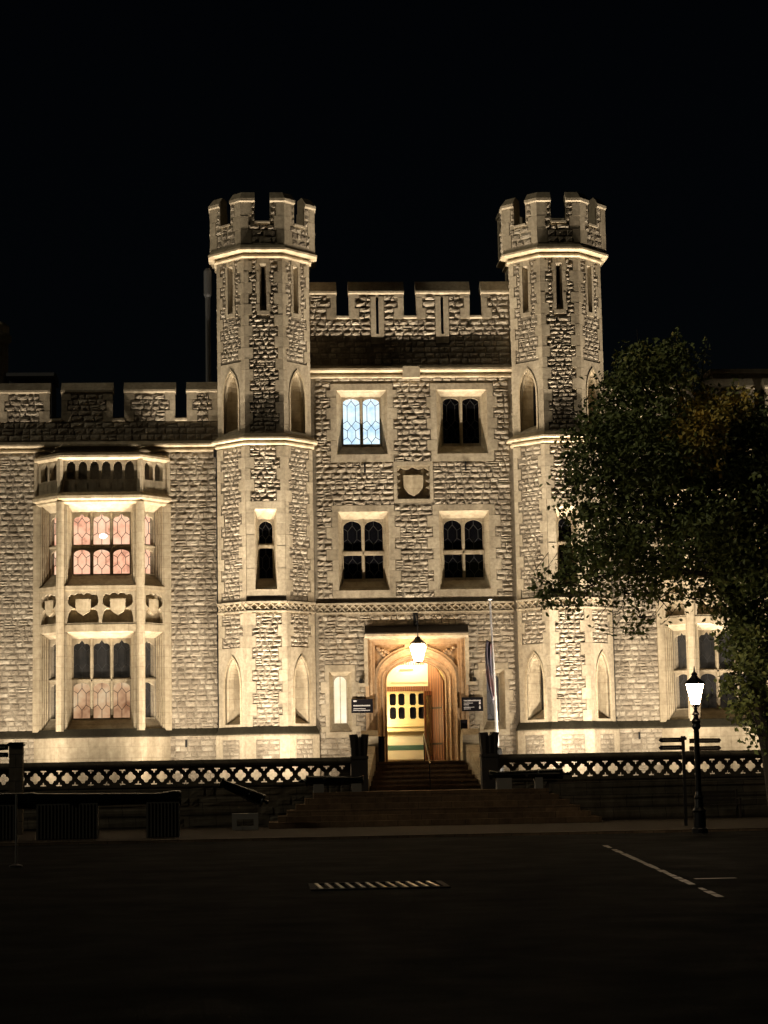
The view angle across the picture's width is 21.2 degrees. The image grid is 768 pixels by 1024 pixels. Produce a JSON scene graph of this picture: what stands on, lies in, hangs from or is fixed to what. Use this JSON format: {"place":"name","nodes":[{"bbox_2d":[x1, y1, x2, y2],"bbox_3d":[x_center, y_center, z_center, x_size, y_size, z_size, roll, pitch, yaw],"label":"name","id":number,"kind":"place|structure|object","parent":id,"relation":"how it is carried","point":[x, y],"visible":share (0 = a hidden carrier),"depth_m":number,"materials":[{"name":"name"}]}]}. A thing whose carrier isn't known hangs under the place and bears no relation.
{"place":"outdoors","nodes":[
{"label":"outdoors","id":0,"kind":"place"},
{"bbox_2d":[0,192,767,786],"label":"barracks building","id":1,"kind":"structure","parent":0,"point":[290,524],"depth_m":74.19,"materials":[{"name":"stone"}]},
{"bbox_2d":[40,632,55,729],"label":"window","id":2,"kind":"structure","parent":1,"relation":"in","point":[51,725],"depth_m":73.16,"materials":[{"name":"stone"}]},
{"bbox_2d":[40,505,55,587],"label":"window","id":3,"kind":"structure","parent":1,"relation":"in","point":[51,581],"depth_m":73.75,"materials":[{"name":"stone"}]},
{"bbox_2d":[66,631,134,728],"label":"window","id":4,"kind":"structure","parent":1,"relation":"in","point":[101,660],"depth_m":73.04,"materials":[{"name":"stone"}]},
{"bbox_2d":[66,503,134,584],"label":"window","id":5,"kind":"structure","parent":1,"relation":"in","point":[101,533],"depth_m":73.65,"materials":[{"name":"glass"}]},
{"bbox_2d":[32,452,171,785],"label":"bay window","id":6,"kind":"structure","parent":1,"relation":"in","point":[139,607],"depth_m":73.06,"materials":[{"name":"stone"}]},
{"bbox_2d":[144,504,163,585],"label":"window","id":7,"kind":"structure","parent":1,"relation":"in","point":[150,579],"depth_m":73.93,"materials":[{"name":"stone"}]},
{"bbox_2d":[145,631,163,727],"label":"window","id":8,"kind":"structure","parent":1,"relation":"in","point":[150,722],"depth_m":73.34,"materials":[{"name":"stone"}]},
{"bbox_2d":[222,370,239,433],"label":"lancet window","id":9,"kind":"structure","parent":1,"relation":"in","point":[232,396],"depth_m":74.28,"materials":[{"name":"stone"}]},
{"bbox_2d":[223,656,241,724],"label":"lancet window","id":10,"kind":"structure","parent":1,"relation":"in","point":[234,684],"depth_m":72.95,"materials":[{"name":"stone"}]},
{"bbox_2d":[255,509,276,588],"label":"window","id":11,"kind":"structure","parent":1,"relation":"in","point":[265,519],"depth_m":73.27,"materials":[{"name":"glass"}]},
{"bbox_2d":[289,369,306,433],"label":"lancet window","id":12,"kind":"structure","parent":1,"relation":"in","point":[296,412],"depth_m":74.42,"materials":[{"name":"stone"}]},
{"bbox_2d":[293,655,311,723],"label":"lancet window","id":13,"kind":"structure","parent":1,"relation":"in","point":[300,680],"depth_m":73.11,"materials":[{"name":"stone"}]},
{"bbox_2d":[329,671,351,731],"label":"window","id":14,"kind":"structure","parent":1,"relation":"in","point":[340,683],"depth_m":74.06,"materials":[{"name":"stone"}]},
{"bbox_2d":[351,699,372,712],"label":"entrance sign","id":15,"kind":"object","parent":1,"relation":"attached to","point":[361,705],"visible":1,"depth_m":73.65,"materials":[{"name":"black"}]},
{"bbox_2d":[336,390,387,454],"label":"window","id":16,"kind":"structure","parent":1,"relation":"in","point":[361,414],"depth_m":75.49,"materials":[{"name":"glass"}]},
{"bbox_2d":[338,511,389,590],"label":"window","id":17,"kind":"structure","parent":1,"relation":"in","point":[363,537],"depth_m":74.88,"materials":[{"name":"stone"}]},
{"bbox_2d":[378,736,384,761],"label":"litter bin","id":18,"kind":"object","parent":1,"relation":"on","point":[381,749],"visible":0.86,"depth_m":72.89,"materials":[{"name":"black metal"}]},
{"bbox_2d":[410,613,425,662],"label":"lantern","id":19,"kind":"object","parent":1,"relation":"attached to","point":[417,647],"depth_m":73.19,"materials":[{"name":"white glass"}]},
{"bbox_2d":[436,389,487,453],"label":"window","id":20,"kind":"structure","parent":1,"relation":"in","point":[462,426],"depth_m":75.71,"materials":[{"name":"glass"}]},
{"bbox_2d":[460,720,467,729],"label":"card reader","id":21,"kind":"object","parent":1,"relation":"attached to","point":[463,724],"visible":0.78,"depth_m":73.31,"materials":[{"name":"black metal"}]},
{"bbox_2d":[439,510,490,588],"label":"window","id":22,"kind":"structure","parent":1,"relation":"in","point":[464,542],"depth_m":75.10,"materials":[{"name":"stone"}]},
{"bbox_2d":[462,697,482,710],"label":"entrance sign","id":23,"kind":"object","parent":1,"relation":"attached to","point":[472,703],"visible":1,"depth_m":73.90,"materials":[{"name":"black"}]},
{"bbox_2d":[482,669,505,728],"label":"window","id":24,"kind":"structure","parent":1,"relation":"in","point":[488,706],"depth_m":74.33,"materials":[{"name":"stone"}]},
{"bbox_2d":[518,368,538,431],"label":"lancet window","id":25,"kind":"structure","parent":1,"relation":"in","point":[529,394],"depth_m":74.95,"materials":[{"name":"stone"}]},
{"bbox_2d":[525,651,545,719],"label":"lancet window","id":26,"kind":"structure","parent":1,"relation":"in","point":[536,694],"depth_m":73.63,"materials":[{"name":"stone"}]},
{"bbox_2d":[555,506,578,584],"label":"window","id":27,"kind":"structure","parent":1,"relation":"in","point":[559,522],"depth_m":73.97,"materials":[{"name":"stone"}]},
{"bbox_2d":[586,367,600,426],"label":"lancet window","id":28,"kind":"structure","parent":1,"relation":"in","point":[590,374],"depth_m":75.12,"materials":[{"name":"stone"}]},
{"bbox_2d":[596,650,611,718],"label":"lancet window","id":29,"kind":"structure","parent":1,"relation":"in","point":[602,708],"depth_m":73.77,"materials":[{"name":"stone"}]},
{"bbox_2d":[665,624,688,719],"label":"window","id":30,"kind":"structure","parent":1,"relation":"in","point":[678,630],"depth_m":74.50,"materials":[{"name":"stone"}]},
{"bbox_2d":[654,449,767,774],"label":"bay window","id":31,"kind":"structure","parent":1,"relation":"in","point":[728,736],"depth_m":73.99,"materials":[{"name":"stone"}]},
{"bbox_2d":[697,529,739,576],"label":"window","id":32,"kind":"structure","parent":1,"relation":"in","point":[737,529],"depth_m":74.95,"materials":[{"name":"stone"}]},
{"bbox_2d":[696,623,753,718],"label":"window","id":33,"kind":"structure","parent":1,"relation":"in","point":[710,660],"depth_m":74.39,"materials":[{"name":"stone"}]},
{"bbox_2d":[0,830,767,1023],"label":"road","id":34,"kind":"structure","parent":0,"point":[561,929],"depth_m":24.19,"materials":[{"name":"grey asphalt"}]},
{"bbox_2d":[9,795,22,866],"bbox_3d":[-7.778,6.739,43.304,0.280,1.510,0.273,-1,-7,-4],"label":"stanchion","id":35,"kind":"object","parent":34,"relation":"on","point":[16,865],"visible":1,"depth_m":43.27,"materials":[{"name":"grey metal"}]},
{"bbox_2d":[308,880,450,890],"bbox_3d":[-0.103,6.136,33.631,2.242,0.040,1.800,-1,-7,-4],"label":"drain grate","id":36,"kind":"object","parent":34,"relation":"on","point":[313,886],"visible":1,"depth_m":33.38,"materials":[{"name":"black metal"}]},
{"bbox_2d":[602,845,723,896],"bbox_3d":[5.474,6.715,39.035,1.007,0.001,19.663,-1,-7,1],"label":"road marking","id":37,"kind":"object","parent":34,"relation":"on","point":[666,872],"visible":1,"depth_m":35.78,"materials":[{"name":"white paint"}]},
{"bbox_2d":[0,816,767,845],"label":"pavement","id":38,"kind":"structure","parent":0,"point":[261,833],"depth_m":60.34,"materials":[{"name":"grey concrete"}]},
{"bbox_2d":[0,742,25,834],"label":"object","id":39,"kind":"object","parent":38,"relation":"on","point":[16,767],"visible":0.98,"depth_m":64.72,"materials":[{"name":"metal"}]},
{"bbox_2d":[0,790,180,840],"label":"cannon","id":40,"kind":"object","parent":38,"relation":"on","point":[67,815],"visible":1,"depth_m":59.29,"materials":[{"name":"black metal"}]},
{"bbox_2d":[0,734,368,830],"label":"balustrade","id":41,"kind":"object","parent":38,"relation":"on","point":[207,804],"visible":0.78,"depth_m":69.06,"materials":[{"name":"stone"}]},
{"bbox_2d":[218,777,268,829],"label":"cannon","id":42,"kind":"object","parent":38,"relation":"on","point":[253,796],"visible":1,"depth_m":65.47,"materials":[{"name":"black metal"}]},
{"bbox_2d":[269,729,601,828],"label":"entrance steps","id":43,"kind":"structure","parent":38,"relation":"on","point":[417,793],"depth_m":67.62,"materials":[{"name":"stone"}]},
{"bbox_2d":[299,775,363,792],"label":"cannon","id":44,"kind":"object","parent":43,"relation":"on","point":[318,783],"visible":1,"depth_m":68.29,"materials":[{"name":"black metal"}]},
{"bbox_2d":[488,768,570,788],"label":"cannon","id":45,"kind":"object","parent":43,"relation":"on","point":[503,779],"visible":1,"depth_m":68.71,"materials":[{"name":"black metal"}]},
{"bbox_2d":[478,732,767,819],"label":"balustrade","id":46,"kind":"object","parent":38,"relation":"on","point":[631,795],"visible":0.77,"depth_m":69.97,"materials":[{"name":"stone"}]},
{"bbox_2d":[527,326,767,803],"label":"leafy tree","id":47,"kind":"object","parent":38,"relation":"on","point":[704,506],"visible":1,"depth_m":60.34,"materials":[{"name":"green plant"}]},
{"bbox_2d":[659,736,720,825],"bbox_3d":[9.249,8.084,61.645,1.915,2.672,0.190,-1,-7,-4],"label":"fingerpost","id":48,"kind":"object","parent":38,"relation":"on","point":[681,739],"visible":0.83,"depth_m":61.72,"materials":[{"name":"black metal"}]},
{"bbox_2d":[684,667,707,833],"bbox_3d":[8.374,6.349,54.781,0.437,4.438,0.437,-6,-9,35],"label":"street lamp","id":49,"kind":"object","parent":38,"relation":"on","point":[694,683],"visible":1,"depth_m":54.72,"materials":[{"name":"black metal"}]},
{"bbox_2d":[0,0,767,416],"label":"sky","id":50,"kind":"structure","parent":0,"point":[408,126],"materials":[{"name":"black"}]},
{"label":"terrace paving","id":51,"kind":"structure","parent":0,"visible":0},
{"bbox_2d":[487,598,503,770],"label":"flagpole","id":52,"kind":"object","parent":51,"relation":"on","point":[495,705],"visible":0.54,"depth_m":71.22,"materials":[{"name":"grey metal"}]},
{"bbox_2d":[485,640,493,701],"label":"flag","id":53,"kind":"object","parent":52,"relation":"hanging from","point":[488,663],"visible":1,"depth_m":71.28,"materials":[{"name":"fabric"}]}
]}

